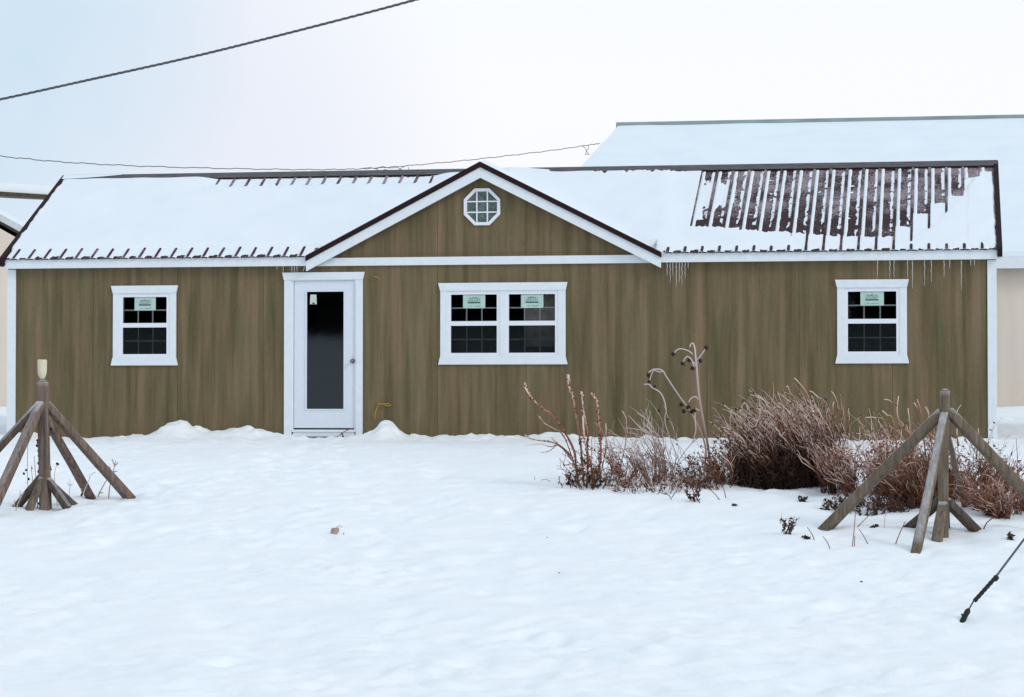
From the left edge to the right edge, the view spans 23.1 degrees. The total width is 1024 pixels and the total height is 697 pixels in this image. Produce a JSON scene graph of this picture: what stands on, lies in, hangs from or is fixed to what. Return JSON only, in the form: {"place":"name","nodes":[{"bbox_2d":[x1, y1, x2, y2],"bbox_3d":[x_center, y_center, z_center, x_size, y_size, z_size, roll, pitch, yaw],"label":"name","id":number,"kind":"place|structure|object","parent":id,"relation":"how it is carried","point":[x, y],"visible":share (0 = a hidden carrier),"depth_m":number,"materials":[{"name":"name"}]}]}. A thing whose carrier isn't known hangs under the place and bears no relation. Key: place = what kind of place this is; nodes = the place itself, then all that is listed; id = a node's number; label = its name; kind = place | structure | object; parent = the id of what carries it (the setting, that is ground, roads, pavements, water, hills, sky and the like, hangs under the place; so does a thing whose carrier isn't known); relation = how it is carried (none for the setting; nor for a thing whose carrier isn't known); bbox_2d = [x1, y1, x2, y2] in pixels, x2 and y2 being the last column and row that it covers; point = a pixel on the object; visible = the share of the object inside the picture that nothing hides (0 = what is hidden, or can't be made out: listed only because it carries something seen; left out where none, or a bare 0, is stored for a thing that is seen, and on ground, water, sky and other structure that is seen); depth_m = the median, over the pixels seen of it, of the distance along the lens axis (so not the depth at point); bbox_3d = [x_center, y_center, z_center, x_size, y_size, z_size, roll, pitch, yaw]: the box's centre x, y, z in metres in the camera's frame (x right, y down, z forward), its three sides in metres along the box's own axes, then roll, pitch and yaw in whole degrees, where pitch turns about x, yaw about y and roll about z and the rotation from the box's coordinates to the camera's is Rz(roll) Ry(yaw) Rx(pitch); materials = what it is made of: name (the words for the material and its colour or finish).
{"place":"outdoors","nodes":[
{"label":"outdoors","id":0,"kind":"place"},
{"bbox_2d":[0,182,53,199],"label":"roof","id":1,"kind":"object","parent":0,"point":[22,191],"visible":0.29,"depth_m":70.60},
{"bbox_2d":[0,0,417,100],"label":"overhead cable","id":2,"kind":"object","parent":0,"point":[211,52],"visible":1,"depth_m":22.10,"materials":[{"name":"metal"}]},
{"bbox_2d":[0,406,1023,696],"bbox_3d":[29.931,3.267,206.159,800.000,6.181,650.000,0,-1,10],"label":"snowy ground","id":3,"kind":"structure","parent":0,"point":[206,562],"depth_m":20.07,"materials":[{"name":"white snow"}]},
{"bbox_2d":[0,209,25,406],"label":"gabled building","id":4,"kind":"structure","parent":3,"relation":"on","point":[11,226],"depth_m":49.79,"materials":[{"name":"beige metal"}]},
{"bbox_2d":[14,490,24,510],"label":"dead weed","id":5,"kind":"object","parent":3,"relation":"on","point":[19,500],"visible":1,"depth_m":25.90,"materials":[{"name":"brown plant"}]},
{"bbox_2d":[23,446,29,501],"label":"dead weed","id":6,"kind":"object","parent":3,"relation":"on","point":[27,468],"visible":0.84,"depth_m":26.62,"materials":[{"name":"brown plant"}]},
{"bbox_2d":[0,379,135,510],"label":"braced post","id":7,"kind":"object","parent":3,"relation":"on","point":[42,486],"visible":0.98,"depth_m":26.09,"materials":[{"name":"brown wood"}]},
{"bbox_2d":[37,359,46,378],"bbox_3d":[-4.905,0.217,26.152,0.101,0.203,0.099,0,-1,10],"label":"container","id":8,"kind":"object","parent":7,"relation":"on","point":[42,368],"visible":1,"depth_m":26.12,"materials":[{"name":"beige plastic"}]},
{"bbox_2d":[108,459,117,497],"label":"dead weed","id":9,"kind":"object","parent":3,"relation":"on","point":[115,464],"visible":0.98,"depth_m":26.89,"materials":[{"name":"brown plant"}]},
{"bbox_2d":[330,525,341,533],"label":"dead leaf","id":10,"kind":"object","parent":3,"relation":"on","point":[335,530],"visible":1,"depth_m":23.76,"materials":[{"name":"beige plant"}]},
{"bbox_2d":[0,160,1002,440],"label":"portable house","id":11,"kind":"structure","parent":3,"relation":"on","point":[144,304],"depth_m":34.00,"materials":[{"name":"brown wood"}]},
{"bbox_2d":[111,285,177,365],"bbox_3d":[-5.081,-0.317,34.668,0.963,1.105,0.089,0,-1,10],"label":"window","id":12,"kind":"structure","parent":11,"relation":"in","point":[138,343],"depth_m":34.65,"materials":[{"name":"white paint"}]},
{"bbox_2d":[294,281,354,427],"bbox_3d":[-2.563,0.081,34.200,0.861,2.010,0.122,0,-1,10],"label":"door","id":13,"kind":"structure","parent":11,"relation":"in","point":[324,361],"depth_m":34.23,"materials":[{"name":"white paint"}]},
{"bbox_2d":[374,403,390,420],"bbox_3d":[-1.755,0.861,34.017,0.238,0.240,0.043,0,-1,10],"label":"wire","id":14,"kind":"object","parent":11,"relation":"attached to","point":[380,404],"visible":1,"depth_m":34.02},
{"bbox_2d":[464,188,499,224],"bbox_3d":[-0.402,-1.916,33.878,0.500,0.500,0.065,0,-1,10],"label":"window","id":15,"kind":"structure","parent":11,"relation":"in","point":[481,205],"depth_m":33.87,"materials":[{"name":"white plastic"}]},
{"bbox_2d":[438,282,567,364],"bbox_3d":[-0.121,-0.337,33.807,1.769,1.105,0.089,0,-1,10],"label":"window","id":16,"kind":"structure","parent":11,"relation":"in","point":[503,340],"depth_m":33.78,"materials":[{"name":"white paint"}]},
{"bbox_2d":[835,279,908,363],"bbox_3d":[4.741,-0.356,32.963,0.963,1.105,0.089,0,-1,10],"label":"window","id":17,"kind":"structure","parent":11,"relation":"in","point":[863,340],"depth_m":32.94,"materials":[{"name":"white paint"}]},
{"bbox_2d":[565,473,573,484],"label":"weed tuft","id":18,"kind":"object","parent":3,"relation":"on","point":[568,483],"visible":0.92,"depth_m":27.31,"materials":[{"name":"brown plant"}]},
{"bbox_2d":[523,374,626,487],"bbox_3d":[0.681,0.897,27.182,1.177,1.250,0.349,0,-1,10],"label":"seed stalk plant","id":19,"kind":"object","parent":3,"relation":"on","point":[583,420],"visible":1,"depth_m":27.18,"materials":[{"name":"brown plant"}]},
{"bbox_2d":[557,450,616,489],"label":"dead bush","id":20,"kind":"object","parent":3,"relation":"on","point":[590,478],"visible":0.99,"depth_m":27.10,"materials":[{"name":"brown plant"}]},
{"bbox_2d":[566,419,657,486],"bbox_3d":[1.113,1.151,27.398,1.058,0.764,1.078,0,-1,10],"label":"dead bush","id":21,"kind":"object","parent":3,"relation":"on","point":[618,466],"visible":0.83,"depth_m":27.34,"materials":[{"name":"brown plant"}]},
{"bbox_2d":[592,423,649,476],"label":"dead bush","id":22,"kind":"object","parent":3,"relation":"on","point":[612,456],"visible":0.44,"depth_m":28.09,"materials":[{"name":"brown plant"}]},
{"bbox_2d":[597,398,679,481],"bbox_3d":[1.386,1.019,27.398,0.950,0.948,1.129,0,-1,10],"label":"dead bush","id":23,"kind":"object","parent":3,"relation":"on","point":[660,454],"visible":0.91,"depth_m":27.26,"materials":[{"name":"brown plant"}]},
{"bbox_2d":[600,456,718,494],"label":"dead bush","id":24,"kind":"object","parent":3,"relation":"on","point":[629,484],"visible":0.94,"depth_m":26.64,"materials":[{"name":"brown plant"}]},
{"bbox_2d":[644,368,706,471],"bbox_3d":[1.832,0.810,28.073,0.707,1.174,0.073,0,-1,10],"label":"flower stalk","id":25,"kind":"object","parent":3,"relation":"on","point":[649,380],"visible":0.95,"depth_m":28.08,"materials":[{"name":"brown plant"}]},
{"bbox_2d":[671,343,711,466],"bbox_3d":[1.980,0.675,27.500,0.480,1.483,0.064,0,-1,10],"label":"flower stalk","id":26,"kind":"object","parent":3,"relation":"on","point":[689,359],"visible":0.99,"depth_m":27.49,"materials":[{"name":"brown plant"}]},
{"bbox_2d":[685,486,701,501],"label":"weed tuft","id":27,"kind":"object","parent":3,"relation":"on","point":[693,497],"visible":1,"depth_m":25.68,"materials":[{"name":"brown plant"}]},
{"bbox_2d":[658,444,742,489],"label":"dead bush","id":28,"kind":"object","parent":3,"relation":"on","point":[691,463],"visible":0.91,"depth_m":26.87,"materials":[{"name":"brown plant"}]},
{"bbox_2d":[680,425,754,484],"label":"dead bush","id":29,"kind":"object","parent":3,"relation":"on","point":[711,463],"visible":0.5,"depth_m":27.04,"materials":[{"name":"brown plant"}]},
{"bbox_2d":[709,385,861,489],"bbox_3d":[2.929,0.965,27.146,1.616,1.200,1.377,0,-1,19],"label":"dead bush","id":30,"kind":"object","parent":3,"relation":"on","point":[772,461],"visible":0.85,"depth_m":26.93,"materials":[{"name":"brown plant"}]},
{"bbox_2d":[730,378,843,447],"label":"long shoots","id":31,"kind":"object","parent":30,"relation":"on","point":[810,405],"visible":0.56,"depth_m":27.50,"materials":[{"name":"brown plant"}]},
{"bbox_2d":[780,514,796,534],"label":"weed tuft","id":32,"kind":"object","parent":3,"relation":"on","point":[791,524],"visible":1,"depth_m":23.21,"materials":[{"name":"brown plant"}]},
{"bbox_2d":[581,114,1023,406],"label":"pole building","id":33,"kind":"structure","parent":3,"relation":"on","point":[1000,138],"depth_m":57.56,"materials":[{"name":"beige metal"}]},
{"bbox_2d":[0,143,599,169],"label":"overhead wire","id":34,"kind":"object","parent":33,"relation":"attached to","point":[296,169],"visible":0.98,"depth_m":51.82,"materials":[{"name":"black metal"}]},
{"bbox_2d":[798,495,807,501],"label":"weed tuft","id":35,"kind":"object","parent":3,"relation":"on","point":[803,499],"visible":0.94,"depth_m":25.65,"materials":[{"name":"brown plant"}]},
{"bbox_2d":[795,427,868,494],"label":"dead bush","id":36,"kind":"object","parent":3,"relation":"on","point":[832,488],"visible":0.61,"depth_m":26.41,"materials":[{"name":"brown plant"}]},
{"bbox_2d":[852,504,868,546],"bbox_3d":[3.109,1.596,22.365,0.158,0.410,0.010,0,-1,10],"label":"stick","id":37,"kind":"object","parent":3,"relation":"on","point":[857,527],"visible":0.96,"depth_m":22.37,"materials":[{"name":"wood"}]},
{"bbox_2d":[822,410,914,495],"bbox_3d":[3.766,1.093,26.051,1.072,0.943,1.203,0,-1,10],"label":"dead bush","id":38,"kind":"object","parent":3,"relation":"on","point":[842,474],"visible":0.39,"depth_m":26.05,"materials":[{"name":"brown plant"}]},
{"bbox_2d":[820,483,919,515],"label":"dead bush","id":39,"kind":"object","parent":3,"relation":"on","point":[889,505],"visible":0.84,"depth_m":24.72,"materials":[{"name":"brown plant"}]},
{"bbox_2d":[829,405,981,508],"bbox_3d":[3.998,1.101,25.178,1.457,1.070,1.333,1,-1,-26],"label":"dead bush","id":40,"kind":"object","parent":3,"relation":"on","point":[908,479],"visible":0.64,"depth_m":25.02,"materials":[{"name":"brown plant"}]},
{"bbox_2d":[865,396,978,468],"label":"long shoots","id":41,"kind":"object","parent":40,"relation":"on","point":[910,428],"visible":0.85,"depth_m":25.20,"materials":[{"name":"brown plant"}]},
{"bbox_2d":[818,389,1023,553],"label":"braced post","id":42,"kind":"object","parent":3,"relation":"on","point":[942,505],"visible":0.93,"depth_m":23.29,"materials":[{"name":"wood"}]},
{"bbox_2d":[937,420,1023,500],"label":"dead bush","id":43,"kind":"object","parent":3,"relation":"on","point":[981,470],"visible":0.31,"depth_m":25.30,"materials":[{"name":"brown plant"}]},
{"bbox_2d":[949,439,1023,518],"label":"dead bush","id":44,"kind":"object","parent":3,"relation":"on","point":[993,503],"visible":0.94,"depth_m":24.29,"materials":[{"name":"brown plant"}]},
{"bbox_2d":[960,538,1023,622],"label":"guy wire","id":45,"kind":"object","parent":3,"relation":"on","point":[964,615],"visible":1,"depth_m":17.54,"materials":[{"name":"black metal"}]},
{"bbox_2d":[1006,531,1015,539],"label":"weed tuft","id":46,"kind":"object","parent":3,"relation":"on","point":[1010,536],"visible":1,"depth_m":22.90,"materials":[{"name":"brown plant"}]},
{"bbox_2d":[0,0,1023,222],"label":"sky","id":47,"kind":"structure","parent":0,"point":[421,82],"materials":[{"name":"white"}]}
]}

